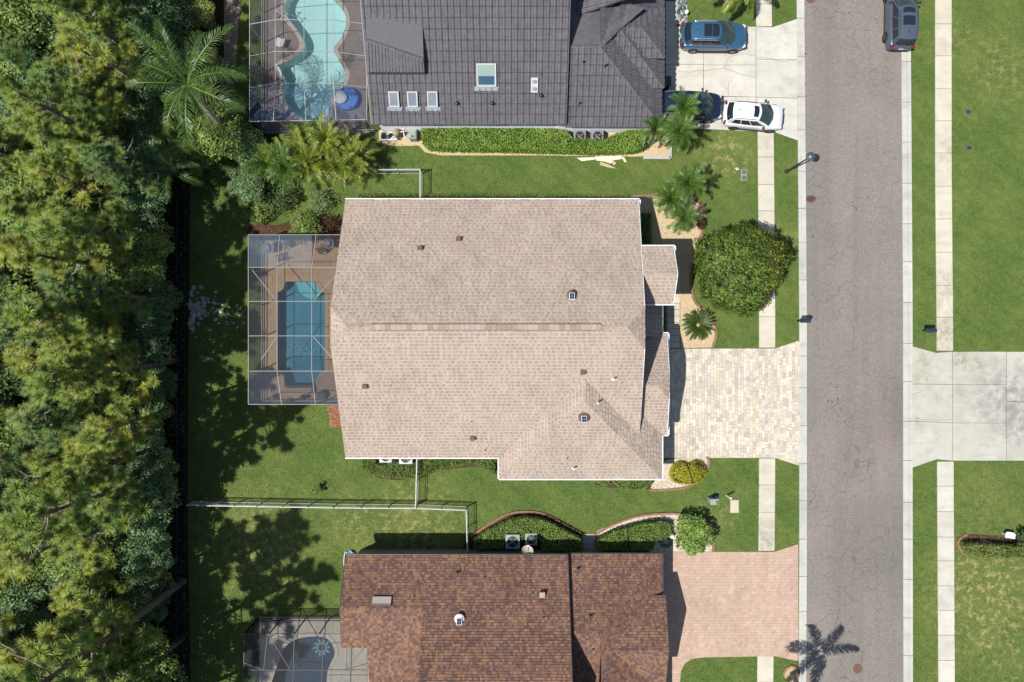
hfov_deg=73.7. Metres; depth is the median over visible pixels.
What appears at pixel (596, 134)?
air conditioner
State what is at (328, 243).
patio table
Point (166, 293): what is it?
broadleaf tree
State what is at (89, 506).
broadleaf tree
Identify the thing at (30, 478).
broadleaf tree
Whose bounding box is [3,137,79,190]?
broadleaf tree
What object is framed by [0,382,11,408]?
broadleaf tree
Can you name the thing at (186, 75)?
broadleaf tree
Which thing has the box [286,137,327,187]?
areca palm
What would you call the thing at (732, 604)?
driveway
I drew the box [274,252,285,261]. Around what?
patio chair
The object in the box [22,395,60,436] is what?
pine tree
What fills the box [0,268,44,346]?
broadleaf tree
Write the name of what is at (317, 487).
shrub
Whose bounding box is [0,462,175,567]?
pine tree
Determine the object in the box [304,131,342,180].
areca palm
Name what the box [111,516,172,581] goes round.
broadleaf tree
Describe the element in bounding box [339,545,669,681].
house
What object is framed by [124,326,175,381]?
broadleaf tree
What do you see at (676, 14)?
garden bed
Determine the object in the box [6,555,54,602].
broadleaf tree
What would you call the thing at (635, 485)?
shrub
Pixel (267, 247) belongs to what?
patio table
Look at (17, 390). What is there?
broadleaf tree
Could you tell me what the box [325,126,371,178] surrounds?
areca palm
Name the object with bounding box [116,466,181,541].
broadleaf tree
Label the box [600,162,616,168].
board
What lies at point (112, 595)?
broadleaf tree
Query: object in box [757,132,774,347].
sidewalk
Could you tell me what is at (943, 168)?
sidewalk
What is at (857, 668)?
manhole cover
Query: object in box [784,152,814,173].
street lamp
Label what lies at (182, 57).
broadleaf tree
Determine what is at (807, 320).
mailbox
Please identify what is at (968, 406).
driveway
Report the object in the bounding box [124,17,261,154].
palm tree
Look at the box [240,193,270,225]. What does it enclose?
shrub
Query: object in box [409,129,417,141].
heat pump
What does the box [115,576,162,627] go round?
broadleaf tree
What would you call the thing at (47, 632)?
pine tree
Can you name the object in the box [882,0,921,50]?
parked car
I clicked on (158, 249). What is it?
broadleaf tree
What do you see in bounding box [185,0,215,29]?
broadleaf tree
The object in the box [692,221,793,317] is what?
round tree
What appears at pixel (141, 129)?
broadleaf tree
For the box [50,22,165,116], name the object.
pine tree
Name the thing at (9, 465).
tree
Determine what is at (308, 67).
swimming pool
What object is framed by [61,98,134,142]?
broadleaf tree
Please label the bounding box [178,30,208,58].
broadleaf tree
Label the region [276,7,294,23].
handrail
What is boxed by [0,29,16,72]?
broadleaf tree
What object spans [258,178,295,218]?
shrub
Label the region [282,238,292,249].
patio chair
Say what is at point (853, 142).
road
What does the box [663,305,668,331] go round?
hedge
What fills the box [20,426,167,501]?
pine tree
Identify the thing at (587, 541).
footpath
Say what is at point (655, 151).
garden bed
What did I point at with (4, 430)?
broadleaf tree
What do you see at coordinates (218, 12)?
forest floor
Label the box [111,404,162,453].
broadleaf tree
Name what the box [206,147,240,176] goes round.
broadleaf tree
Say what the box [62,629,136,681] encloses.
pine tree
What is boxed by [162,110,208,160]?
broadleaf tree
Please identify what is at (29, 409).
pine tree
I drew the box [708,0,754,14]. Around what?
palm tree
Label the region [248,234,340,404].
pool enclosure
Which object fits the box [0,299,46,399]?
broadleaf tree
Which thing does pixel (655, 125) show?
date palm
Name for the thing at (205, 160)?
broadleaf tree
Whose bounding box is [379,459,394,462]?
air conditioner
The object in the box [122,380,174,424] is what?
broadleaf tree
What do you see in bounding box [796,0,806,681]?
kerb
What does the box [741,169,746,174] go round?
meter cover
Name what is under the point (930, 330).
mailbox
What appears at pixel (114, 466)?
broadleaf tree
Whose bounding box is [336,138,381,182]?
areca palm
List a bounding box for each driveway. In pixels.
[662,544,797,681]
[663,341,799,465]
[666,1,797,140]
[912,346,1023,466]
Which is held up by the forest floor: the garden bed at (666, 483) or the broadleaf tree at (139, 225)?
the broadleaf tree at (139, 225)
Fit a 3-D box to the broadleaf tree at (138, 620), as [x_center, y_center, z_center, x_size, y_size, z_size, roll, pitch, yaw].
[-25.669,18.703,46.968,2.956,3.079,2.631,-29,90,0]
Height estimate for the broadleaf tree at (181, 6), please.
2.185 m
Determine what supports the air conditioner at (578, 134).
on the garden bed at (655, 151)
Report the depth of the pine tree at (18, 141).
42.39 m
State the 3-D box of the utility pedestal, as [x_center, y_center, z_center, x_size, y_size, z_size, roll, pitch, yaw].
[14.046,11.227,48.042,0.420,0.925,0.420,0,90,0]
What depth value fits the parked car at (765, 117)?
47.25 m
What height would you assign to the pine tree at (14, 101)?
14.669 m
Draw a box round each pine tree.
[0,30,65,79]
[0,60,125,160]
[0,116,45,175]
[0,183,76,235]
[0,219,130,302]
[0,260,39,298]
[0,281,130,360]
[0,381,26,430]
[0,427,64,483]
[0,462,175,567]
[0,506,152,583]
[0,527,45,584]
[0,575,186,681]
[0,583,144,681]
[0,596,57,674]
[0,619,56,672]
[1,339,45,390]
[3,390,90,439]
[6,287,132,355]
[8,389,114,452]
[13,140,114,216]
[13,344,140,412]
[14,103,115,166]
[18,431,86,477]
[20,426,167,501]
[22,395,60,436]
[23,195,153,276]
[25,54,125,128]
[26,201,105,265]
[30,0,144,67]
[32,261,179,329]
[33,335,133,387]
[33,606,87,657]
[41,325,181,407]
[49,570,127,616]
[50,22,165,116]
[53,611,138,681]
[58,636,184,681]
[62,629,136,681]
[69,449,127,476]
[72,136,162,202]
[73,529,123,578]
[74,294,142,341]
[75,381,175,461]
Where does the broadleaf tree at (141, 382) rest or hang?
on the forest floor
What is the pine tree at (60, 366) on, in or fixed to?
on the forest floor
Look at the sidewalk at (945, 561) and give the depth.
48.45 m
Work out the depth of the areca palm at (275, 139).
46.19 m
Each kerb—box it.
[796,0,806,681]
[901,50,912,681]
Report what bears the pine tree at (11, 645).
on the forest floor
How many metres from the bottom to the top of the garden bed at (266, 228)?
0.178 m
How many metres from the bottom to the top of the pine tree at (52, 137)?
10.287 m
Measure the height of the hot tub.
0.495 m
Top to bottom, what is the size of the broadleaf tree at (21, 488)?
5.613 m
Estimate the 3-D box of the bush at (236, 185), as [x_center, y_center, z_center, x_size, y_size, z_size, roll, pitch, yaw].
[-18.066,-10.682,47.155,2.703,2.706,3.076,-17,90,0]
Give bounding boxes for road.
[804,0,902,681]
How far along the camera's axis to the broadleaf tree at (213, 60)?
46.30 m
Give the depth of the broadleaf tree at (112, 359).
43.69 m
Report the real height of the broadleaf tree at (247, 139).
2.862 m
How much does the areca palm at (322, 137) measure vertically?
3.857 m
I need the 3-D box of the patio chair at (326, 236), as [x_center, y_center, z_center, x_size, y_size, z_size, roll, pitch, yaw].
[-13.005,-7.348,47.975,0.538,0.932,0.575,-10,90,0]
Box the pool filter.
[390,128,408,139]
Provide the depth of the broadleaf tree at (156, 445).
45.79 m
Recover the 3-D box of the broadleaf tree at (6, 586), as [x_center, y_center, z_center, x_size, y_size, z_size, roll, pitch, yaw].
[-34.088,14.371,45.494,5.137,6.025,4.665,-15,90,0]
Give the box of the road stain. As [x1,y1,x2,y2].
[806,195,815,202]
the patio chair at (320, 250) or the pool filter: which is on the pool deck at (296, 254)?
the patio chair at (320, 250)
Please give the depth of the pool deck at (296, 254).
48.44 m
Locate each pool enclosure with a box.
[243,618,367,681]
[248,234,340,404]
[249,0,374,133]
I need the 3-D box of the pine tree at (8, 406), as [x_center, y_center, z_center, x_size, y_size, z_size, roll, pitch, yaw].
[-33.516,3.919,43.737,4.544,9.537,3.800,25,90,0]
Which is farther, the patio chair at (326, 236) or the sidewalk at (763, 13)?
the sidewalk at (763, 13)
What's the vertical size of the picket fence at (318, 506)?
1.320 m
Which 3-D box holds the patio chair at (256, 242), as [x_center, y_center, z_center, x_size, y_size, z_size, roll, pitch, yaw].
[-17.983,-7.056,47.975,0.575,0.932,0.538,20,90,0]
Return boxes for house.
[330,198,677,479]
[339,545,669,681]
[360,0,664,132]
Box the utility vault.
[730,500,738,512]
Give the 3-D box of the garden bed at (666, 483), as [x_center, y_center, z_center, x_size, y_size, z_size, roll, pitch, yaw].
[11.902,9.421,48.495,4.351,0.210,2.489,0,90,0]
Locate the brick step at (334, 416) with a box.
[326,405,340,426]
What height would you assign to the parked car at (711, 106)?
1.759 m
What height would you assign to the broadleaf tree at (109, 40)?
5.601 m
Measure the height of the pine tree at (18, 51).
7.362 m
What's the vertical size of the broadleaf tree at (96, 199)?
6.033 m
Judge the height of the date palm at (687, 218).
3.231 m
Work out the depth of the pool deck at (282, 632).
48.44 m
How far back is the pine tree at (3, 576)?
42.59 m
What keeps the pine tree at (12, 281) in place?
on the forest floor
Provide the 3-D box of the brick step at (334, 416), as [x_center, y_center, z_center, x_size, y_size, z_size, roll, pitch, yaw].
[-12.495,5.318,48.425,1.330,0.190,1.550,0,90,0]
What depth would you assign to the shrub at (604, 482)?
48.03 m
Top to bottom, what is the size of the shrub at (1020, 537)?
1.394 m
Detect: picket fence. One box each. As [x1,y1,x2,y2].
[186,501,468,551]
[373,169,422,197]
[415,459,418,507]
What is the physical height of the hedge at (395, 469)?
0.772 m
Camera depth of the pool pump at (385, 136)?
48.23 m
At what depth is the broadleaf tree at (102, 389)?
43.40 m
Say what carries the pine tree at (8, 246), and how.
on the forest floor
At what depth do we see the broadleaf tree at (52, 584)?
44.55 m
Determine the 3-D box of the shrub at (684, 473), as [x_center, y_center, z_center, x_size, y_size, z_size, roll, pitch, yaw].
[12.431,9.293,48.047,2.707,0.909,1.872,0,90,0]
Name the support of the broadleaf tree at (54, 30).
on the forest floor
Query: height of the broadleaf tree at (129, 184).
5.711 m
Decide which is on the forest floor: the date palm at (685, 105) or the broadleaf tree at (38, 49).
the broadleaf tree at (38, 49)
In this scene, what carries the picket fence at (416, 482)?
on the ground at (348, 478)
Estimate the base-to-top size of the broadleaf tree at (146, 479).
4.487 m
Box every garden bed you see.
[246,215,342,239]
[362,459,496,480]
[379,129,671,158]
[463,510,582,549]
[594,512,714,551]
[595,480,653,488]
[630,193,716,347]
[649,457,710,490]
[675,0,686,25]
[783,665,800,681]
[956,533,1022,558]
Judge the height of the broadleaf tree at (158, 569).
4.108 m
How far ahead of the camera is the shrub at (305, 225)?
47.06 m
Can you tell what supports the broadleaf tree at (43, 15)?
on the forest floor
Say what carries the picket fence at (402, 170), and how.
on the ground at (348, 478)
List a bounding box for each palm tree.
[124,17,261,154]
[142,134,211,203]
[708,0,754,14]
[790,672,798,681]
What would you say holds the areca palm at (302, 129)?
on the ground at (348, 478)
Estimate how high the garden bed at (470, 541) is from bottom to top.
0.210 m
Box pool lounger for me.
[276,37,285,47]
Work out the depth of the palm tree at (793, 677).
47.82 m
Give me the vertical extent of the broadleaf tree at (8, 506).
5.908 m
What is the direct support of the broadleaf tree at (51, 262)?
on the forest floor
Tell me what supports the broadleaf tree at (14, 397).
on the forest floor
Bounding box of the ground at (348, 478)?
[188,0,1023,681]
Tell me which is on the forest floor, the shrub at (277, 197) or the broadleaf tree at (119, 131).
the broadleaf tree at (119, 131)
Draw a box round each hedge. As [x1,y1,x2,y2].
[357,192,630,197]
[361,459,497,479]
[420,127,645,156]
[473,514,581,552]
[594,518,672,551]
[641,212,652,244]
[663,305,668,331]
[958,540,1023,558]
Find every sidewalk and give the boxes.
[756,0,771,26]
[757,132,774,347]
[757,656,773,681]
[758,458,774,550]
[935,0,952,350]
[937,461,954,681]
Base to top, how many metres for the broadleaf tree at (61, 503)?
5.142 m
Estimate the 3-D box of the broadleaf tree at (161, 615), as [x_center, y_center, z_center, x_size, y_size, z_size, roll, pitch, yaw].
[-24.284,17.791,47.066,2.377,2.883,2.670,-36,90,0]
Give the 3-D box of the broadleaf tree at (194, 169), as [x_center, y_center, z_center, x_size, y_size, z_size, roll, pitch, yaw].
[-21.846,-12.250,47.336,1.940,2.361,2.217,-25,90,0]
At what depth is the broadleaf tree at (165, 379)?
46.53 m
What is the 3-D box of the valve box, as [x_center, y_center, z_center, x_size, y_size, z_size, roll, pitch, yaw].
[32.409,-16.273,48.508,0.480,0.085,0.384,0,90,0]
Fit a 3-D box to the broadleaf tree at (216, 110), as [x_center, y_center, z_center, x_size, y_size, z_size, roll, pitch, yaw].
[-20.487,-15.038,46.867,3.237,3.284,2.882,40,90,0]
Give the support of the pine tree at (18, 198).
on the forest floor
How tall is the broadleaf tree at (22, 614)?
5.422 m
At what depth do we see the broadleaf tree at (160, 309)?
45.21 m
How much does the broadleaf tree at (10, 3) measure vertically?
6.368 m
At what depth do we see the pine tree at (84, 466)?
43.13 m
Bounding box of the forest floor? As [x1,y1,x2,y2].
[1,0,223,681]
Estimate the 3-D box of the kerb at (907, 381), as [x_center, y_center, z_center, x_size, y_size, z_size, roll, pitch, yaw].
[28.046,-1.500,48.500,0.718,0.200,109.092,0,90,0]
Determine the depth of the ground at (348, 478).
48.50 m
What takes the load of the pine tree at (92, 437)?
on the forest floor
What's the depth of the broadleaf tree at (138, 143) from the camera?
44.25 m
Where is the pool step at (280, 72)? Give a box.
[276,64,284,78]
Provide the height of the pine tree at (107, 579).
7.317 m
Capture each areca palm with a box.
[240,138,293,184]
[256,133,295,179]
[265,141,303,194]
[279,116,325,156]
[280,124,320,175]
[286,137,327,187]
[304,111,348,159]
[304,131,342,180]
[313,144,363,191]
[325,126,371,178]
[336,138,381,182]
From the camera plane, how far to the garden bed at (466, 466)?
48.47 m
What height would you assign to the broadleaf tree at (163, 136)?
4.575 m
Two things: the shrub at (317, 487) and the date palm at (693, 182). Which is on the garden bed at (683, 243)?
the date palm at (693, 182)
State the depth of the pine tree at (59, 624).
42.62 m
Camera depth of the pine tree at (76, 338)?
40.18 m
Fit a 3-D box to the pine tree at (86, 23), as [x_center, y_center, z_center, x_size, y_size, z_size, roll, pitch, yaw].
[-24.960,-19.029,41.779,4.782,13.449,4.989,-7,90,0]
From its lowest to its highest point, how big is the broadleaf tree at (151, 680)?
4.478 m
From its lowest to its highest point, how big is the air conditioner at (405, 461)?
0.945 m
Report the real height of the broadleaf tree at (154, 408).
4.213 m
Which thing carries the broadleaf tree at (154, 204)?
on the forest floor
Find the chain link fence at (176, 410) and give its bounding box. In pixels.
[176,169,184,681]
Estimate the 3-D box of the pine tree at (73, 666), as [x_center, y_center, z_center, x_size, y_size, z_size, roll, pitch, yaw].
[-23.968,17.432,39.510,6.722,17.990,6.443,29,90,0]
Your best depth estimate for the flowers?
48.25 m
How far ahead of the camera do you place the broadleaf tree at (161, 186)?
45.90 m
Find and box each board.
[578,157,594,160]
[595,156,621,163]
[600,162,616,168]
[1002,532,1014,538]
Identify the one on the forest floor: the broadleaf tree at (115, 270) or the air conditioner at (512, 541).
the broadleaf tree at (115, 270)
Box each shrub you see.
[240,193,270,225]
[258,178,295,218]
[288,208,322,244]
[308,189,333,214]
[310,484,321,494]
[320,214,338,233]
[596,480,610,486]
[612,480,651,490]
[659,537,672,547]
[669,459,706,485]
[674,513,716,556]
[695,218,706,229]
[1016,530,1023,547]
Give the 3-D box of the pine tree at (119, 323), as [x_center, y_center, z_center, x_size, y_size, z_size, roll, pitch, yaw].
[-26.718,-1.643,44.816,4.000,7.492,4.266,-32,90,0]
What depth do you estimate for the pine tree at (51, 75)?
40.16 m
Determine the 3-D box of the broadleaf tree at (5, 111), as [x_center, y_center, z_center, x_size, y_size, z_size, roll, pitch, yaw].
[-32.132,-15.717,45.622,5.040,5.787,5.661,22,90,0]
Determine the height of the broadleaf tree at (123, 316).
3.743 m
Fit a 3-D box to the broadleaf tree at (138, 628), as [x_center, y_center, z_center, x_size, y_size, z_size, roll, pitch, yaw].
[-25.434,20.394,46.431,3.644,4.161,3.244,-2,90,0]
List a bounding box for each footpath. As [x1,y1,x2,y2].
[582,534,593,549]
[665,271,679,347]
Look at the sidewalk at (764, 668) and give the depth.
48.45 m
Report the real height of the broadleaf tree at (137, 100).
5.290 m
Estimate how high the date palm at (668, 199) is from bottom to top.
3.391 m
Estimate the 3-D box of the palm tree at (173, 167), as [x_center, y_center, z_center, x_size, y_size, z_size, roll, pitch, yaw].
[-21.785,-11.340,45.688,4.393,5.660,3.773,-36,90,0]
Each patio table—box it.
[262,242,273,253]
[323,238,334,248]
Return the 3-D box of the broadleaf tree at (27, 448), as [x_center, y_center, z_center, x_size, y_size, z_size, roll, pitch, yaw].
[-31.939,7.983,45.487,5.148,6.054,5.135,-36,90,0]
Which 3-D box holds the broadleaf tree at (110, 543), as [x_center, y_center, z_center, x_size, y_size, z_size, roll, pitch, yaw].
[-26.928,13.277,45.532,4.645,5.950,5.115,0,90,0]
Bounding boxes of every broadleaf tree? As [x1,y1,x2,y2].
[0,0,55,42]
[0,0,60,78]
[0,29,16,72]
[0,59,52,141]
[0,134,49,180]
[0,143,96,229]
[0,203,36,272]
[0,268,31,306]
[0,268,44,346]
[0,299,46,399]
[0,321,72,397]
[0,379,23,413]
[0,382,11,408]
[0,409,18,453]
[0,428,44,494]
[0,456,40,507]
[0,474,59,539]
[0,503,40,561]
[0,556,26,595]
[0,582,54,654]
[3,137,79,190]
[6,30,58,76]
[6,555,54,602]
[8,438,65,512]
[10,100,63,118]
[13,228,92,276]
[20,10,83,56]
[25,278,43,291]
[32,267,82,303]
[35,0,115,42]
[35,508,111,581]
[37,563,94,614]
[49,169,119,227]
[50,466,103,515]
[51,4,136,69]
[51,57,132,140]
[53,250,118,272]
[58,40,131,94]
[58,364,134,429]
[58,584,119,634]
[59,487,115,526]
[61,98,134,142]
[61,509,132,583]
[65,426,137,486]
[72,259,128,302]
[74,330,137,389]
[78,140,160,215]
[84,566,130,601]
[91,224,167,294]
[97,0,140,21]
[97,184,150,233]
[102,0,171,49]
[102,206,157,243]
[103,476,147,531]
[107,458,174,520]
[109,41,171,126]
[109,128,148,183]
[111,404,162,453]
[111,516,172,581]
[111,660,156,681]
[112,225,169,291]
[113,386,166,446]
[113,630,188,681]
[114,100,153,139]
[115,18,175,82]
[115,72,160,129]
[115,314,154,359]
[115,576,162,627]
[115,603,152,627]
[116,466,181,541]
[117,521,152,564]
[117,627,155,665]
[119,438,173,490]
[120,301,153,342]
[121,175,170,233]
[121,380,165,407]
[122,120,176,188]
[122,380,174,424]
[124,286,175,338]
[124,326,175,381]
[124,528,175,583]
[128,560,163,586]
[129,0,175,46]
[130,273,183,316]
[132,222,174,270]
[134,584,170,621]
[135,165,171,201]
[135,622,168,660]
[137,434,162,459]
[137,448,179,498]
[139,83,190,142]
[140,560,174,590]
[141,122,197,168]
[146,366,178,399]
[149,0,194,45]
[157,36,202,78]
[159,57,205,98]
[161,69,217,126]
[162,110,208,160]
[170,0,193,10]
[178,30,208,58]
[178,152,204,178]
[180,101,243,163]
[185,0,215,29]
[185,122,229,165]
[187,95,234,129]
[197,45,224,85]
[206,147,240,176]
[226,121,263,164]
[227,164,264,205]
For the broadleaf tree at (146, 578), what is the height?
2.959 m
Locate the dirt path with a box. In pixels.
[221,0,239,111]
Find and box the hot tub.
[336,87,358,110]
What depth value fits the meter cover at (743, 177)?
48.44 m
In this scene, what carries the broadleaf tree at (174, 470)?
on the forest floor
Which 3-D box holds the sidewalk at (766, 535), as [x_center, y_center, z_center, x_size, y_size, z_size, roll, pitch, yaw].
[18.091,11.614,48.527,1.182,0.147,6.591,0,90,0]
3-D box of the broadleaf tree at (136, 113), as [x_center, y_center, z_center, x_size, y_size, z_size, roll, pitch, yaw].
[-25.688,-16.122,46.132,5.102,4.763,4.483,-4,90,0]
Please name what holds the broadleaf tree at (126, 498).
on the forest floor
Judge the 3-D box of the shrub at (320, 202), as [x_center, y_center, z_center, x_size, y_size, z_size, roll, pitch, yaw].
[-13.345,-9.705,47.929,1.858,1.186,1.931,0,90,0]
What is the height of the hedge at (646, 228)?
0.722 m
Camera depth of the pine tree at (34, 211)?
40.03 m
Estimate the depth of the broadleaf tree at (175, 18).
45.57 m
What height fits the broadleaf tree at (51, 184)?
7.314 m
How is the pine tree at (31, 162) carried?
on the forest floor
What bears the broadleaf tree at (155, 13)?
on the forest floor
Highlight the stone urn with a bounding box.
[335,91,346,103]
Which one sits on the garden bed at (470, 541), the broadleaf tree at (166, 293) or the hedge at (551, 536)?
the hedge at (551, 536)
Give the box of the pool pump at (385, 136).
[380,130,396,141]
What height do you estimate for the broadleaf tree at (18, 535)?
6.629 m
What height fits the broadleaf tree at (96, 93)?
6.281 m
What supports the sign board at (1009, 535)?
on the ground at (348, 478)
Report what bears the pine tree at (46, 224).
on the forest floor
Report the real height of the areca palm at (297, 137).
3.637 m
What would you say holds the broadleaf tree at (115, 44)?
on the forest floor
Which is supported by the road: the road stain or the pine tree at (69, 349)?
the road stain
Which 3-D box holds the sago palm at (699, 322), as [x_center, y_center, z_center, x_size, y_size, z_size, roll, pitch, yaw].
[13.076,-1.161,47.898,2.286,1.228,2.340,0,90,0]
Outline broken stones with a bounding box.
[187,285,246,337]
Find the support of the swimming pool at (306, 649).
in the pool deck at (282, 632)
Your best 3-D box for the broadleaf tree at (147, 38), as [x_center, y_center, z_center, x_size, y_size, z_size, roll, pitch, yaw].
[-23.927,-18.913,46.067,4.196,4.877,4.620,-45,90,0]
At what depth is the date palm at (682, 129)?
44.96 m
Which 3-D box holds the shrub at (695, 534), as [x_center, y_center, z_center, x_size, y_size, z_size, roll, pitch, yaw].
[12.761,13.472,47.594,2.993,1.853,3.042,0,90,0]
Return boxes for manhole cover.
[853,664,861,673]
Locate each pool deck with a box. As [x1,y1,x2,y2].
[258,617,368,681]
[264,0,366,133]
[264,241,339,370]
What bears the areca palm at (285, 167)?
on the ground at (348, 478)
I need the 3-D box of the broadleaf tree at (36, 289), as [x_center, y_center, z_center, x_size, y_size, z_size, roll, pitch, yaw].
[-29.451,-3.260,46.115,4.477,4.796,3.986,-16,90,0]
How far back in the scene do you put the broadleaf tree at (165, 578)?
46.45 m
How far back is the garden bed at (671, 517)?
48.47 m
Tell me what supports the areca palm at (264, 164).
on the ground at (348, 478)
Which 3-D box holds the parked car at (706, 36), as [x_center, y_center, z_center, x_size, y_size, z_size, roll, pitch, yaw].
[14.111,-21.322,47.592,4.646,1.709,2.193,0,90,0]
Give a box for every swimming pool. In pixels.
[268,632,338,681]
[273,277,328,370]
[276,0,349,123]
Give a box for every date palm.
[639,113,671,147]
[648,180,689,218]
[657,108,698,153]
[664,163,711,205]
[665,86,701,123]
[665,202,702,234]
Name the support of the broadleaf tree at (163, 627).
on the forest floor
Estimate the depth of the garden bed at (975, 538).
48.47 m
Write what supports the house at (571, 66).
on the ground at (348, 478)
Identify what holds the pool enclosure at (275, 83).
on the pool deck at (353, 43)
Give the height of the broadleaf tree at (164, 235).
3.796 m
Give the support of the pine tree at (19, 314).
on the forest floor
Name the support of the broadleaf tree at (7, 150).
on the forest floor
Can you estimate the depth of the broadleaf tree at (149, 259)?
43.76 m
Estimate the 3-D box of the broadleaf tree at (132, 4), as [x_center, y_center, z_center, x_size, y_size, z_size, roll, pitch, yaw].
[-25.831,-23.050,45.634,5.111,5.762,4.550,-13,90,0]
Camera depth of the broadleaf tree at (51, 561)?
43.79 m
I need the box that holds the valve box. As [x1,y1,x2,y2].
[965,109,971,114]
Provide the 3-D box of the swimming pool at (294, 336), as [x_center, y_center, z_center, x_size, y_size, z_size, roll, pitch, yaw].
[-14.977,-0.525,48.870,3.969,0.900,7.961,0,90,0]
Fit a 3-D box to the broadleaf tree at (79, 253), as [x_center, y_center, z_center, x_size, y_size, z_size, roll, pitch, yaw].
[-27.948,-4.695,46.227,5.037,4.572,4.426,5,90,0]
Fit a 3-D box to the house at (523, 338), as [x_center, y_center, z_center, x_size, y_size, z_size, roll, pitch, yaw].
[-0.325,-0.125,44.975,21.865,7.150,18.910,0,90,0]
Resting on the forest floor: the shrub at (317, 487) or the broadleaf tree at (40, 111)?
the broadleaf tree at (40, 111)
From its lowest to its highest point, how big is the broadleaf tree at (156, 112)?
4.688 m
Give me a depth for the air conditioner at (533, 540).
47.55 m
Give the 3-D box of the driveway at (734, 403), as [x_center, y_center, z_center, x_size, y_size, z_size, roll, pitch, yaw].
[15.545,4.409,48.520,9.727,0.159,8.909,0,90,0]
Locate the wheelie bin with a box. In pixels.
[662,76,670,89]
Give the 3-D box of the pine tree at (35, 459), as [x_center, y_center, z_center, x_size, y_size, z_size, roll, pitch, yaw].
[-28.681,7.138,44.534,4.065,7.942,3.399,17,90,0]
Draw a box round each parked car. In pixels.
[662,88,722,123]
[680,17,746,53]
[721,99,783,132]
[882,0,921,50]
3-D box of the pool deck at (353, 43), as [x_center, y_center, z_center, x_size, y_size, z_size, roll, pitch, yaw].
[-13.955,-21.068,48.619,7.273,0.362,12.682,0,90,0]
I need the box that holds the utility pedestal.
[707,497,715,504]
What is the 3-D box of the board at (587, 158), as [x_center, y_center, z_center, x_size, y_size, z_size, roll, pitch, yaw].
[5.254,-12.903,48.458,1.319,0.025,0.240,-2,90,0]
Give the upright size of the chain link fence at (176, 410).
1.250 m
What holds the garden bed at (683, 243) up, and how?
on the ground at (348, 478)
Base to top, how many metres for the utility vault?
0.140 m
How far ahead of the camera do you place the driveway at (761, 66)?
48.45 m
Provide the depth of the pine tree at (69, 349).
41.25 m
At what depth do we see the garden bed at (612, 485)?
48.47 m
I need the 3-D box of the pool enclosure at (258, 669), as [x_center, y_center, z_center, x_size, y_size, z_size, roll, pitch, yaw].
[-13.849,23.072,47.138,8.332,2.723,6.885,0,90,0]
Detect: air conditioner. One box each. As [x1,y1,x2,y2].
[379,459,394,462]
[399,459,414,463]
[505,533,519,548]
[524,533,537,544]
[572,130,585,140]
[589,130,602,140]
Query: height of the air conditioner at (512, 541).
1.095 m
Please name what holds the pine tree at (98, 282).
on the forest floor
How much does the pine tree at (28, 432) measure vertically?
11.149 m
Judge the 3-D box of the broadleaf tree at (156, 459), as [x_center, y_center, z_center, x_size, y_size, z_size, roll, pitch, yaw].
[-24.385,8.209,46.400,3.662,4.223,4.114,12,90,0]
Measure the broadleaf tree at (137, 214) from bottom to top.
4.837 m
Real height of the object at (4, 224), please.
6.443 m
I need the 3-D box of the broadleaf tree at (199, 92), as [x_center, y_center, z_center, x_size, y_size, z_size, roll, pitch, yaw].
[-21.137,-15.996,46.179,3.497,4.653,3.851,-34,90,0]
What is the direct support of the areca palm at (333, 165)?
on the ground at (348, 478)
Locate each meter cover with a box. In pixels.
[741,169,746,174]
[741,175,746,180]
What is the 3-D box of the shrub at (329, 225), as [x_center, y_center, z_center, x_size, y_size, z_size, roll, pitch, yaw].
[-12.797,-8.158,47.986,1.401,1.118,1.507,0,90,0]
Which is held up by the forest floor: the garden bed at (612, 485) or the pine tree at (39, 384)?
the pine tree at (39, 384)
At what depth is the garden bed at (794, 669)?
48.45 m
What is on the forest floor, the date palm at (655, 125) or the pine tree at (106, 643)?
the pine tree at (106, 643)
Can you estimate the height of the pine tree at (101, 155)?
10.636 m
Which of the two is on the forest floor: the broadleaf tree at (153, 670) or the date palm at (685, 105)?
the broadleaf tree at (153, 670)
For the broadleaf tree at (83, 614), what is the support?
on the forest floor
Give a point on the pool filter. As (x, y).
(396, 132)
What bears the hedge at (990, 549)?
on the garden bed at (975, 538)
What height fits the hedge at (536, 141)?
1.380 m
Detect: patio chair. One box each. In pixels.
[249,235,262,245]
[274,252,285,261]
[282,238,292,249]
[315,244,326,254]
[321,231,330,239]
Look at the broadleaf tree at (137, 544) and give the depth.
45.09 m
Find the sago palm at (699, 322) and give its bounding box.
[682,308,712,340]
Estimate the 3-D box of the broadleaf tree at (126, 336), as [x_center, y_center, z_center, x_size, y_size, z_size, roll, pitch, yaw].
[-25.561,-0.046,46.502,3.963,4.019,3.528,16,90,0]
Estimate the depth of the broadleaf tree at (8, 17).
42.56 m
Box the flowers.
[677,0,686,22]
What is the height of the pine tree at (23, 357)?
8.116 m
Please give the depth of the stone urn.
47.77 m
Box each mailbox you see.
[797,318,810,322]
[922,328,936,332]
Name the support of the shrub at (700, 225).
on the garden bed at (683, 243)

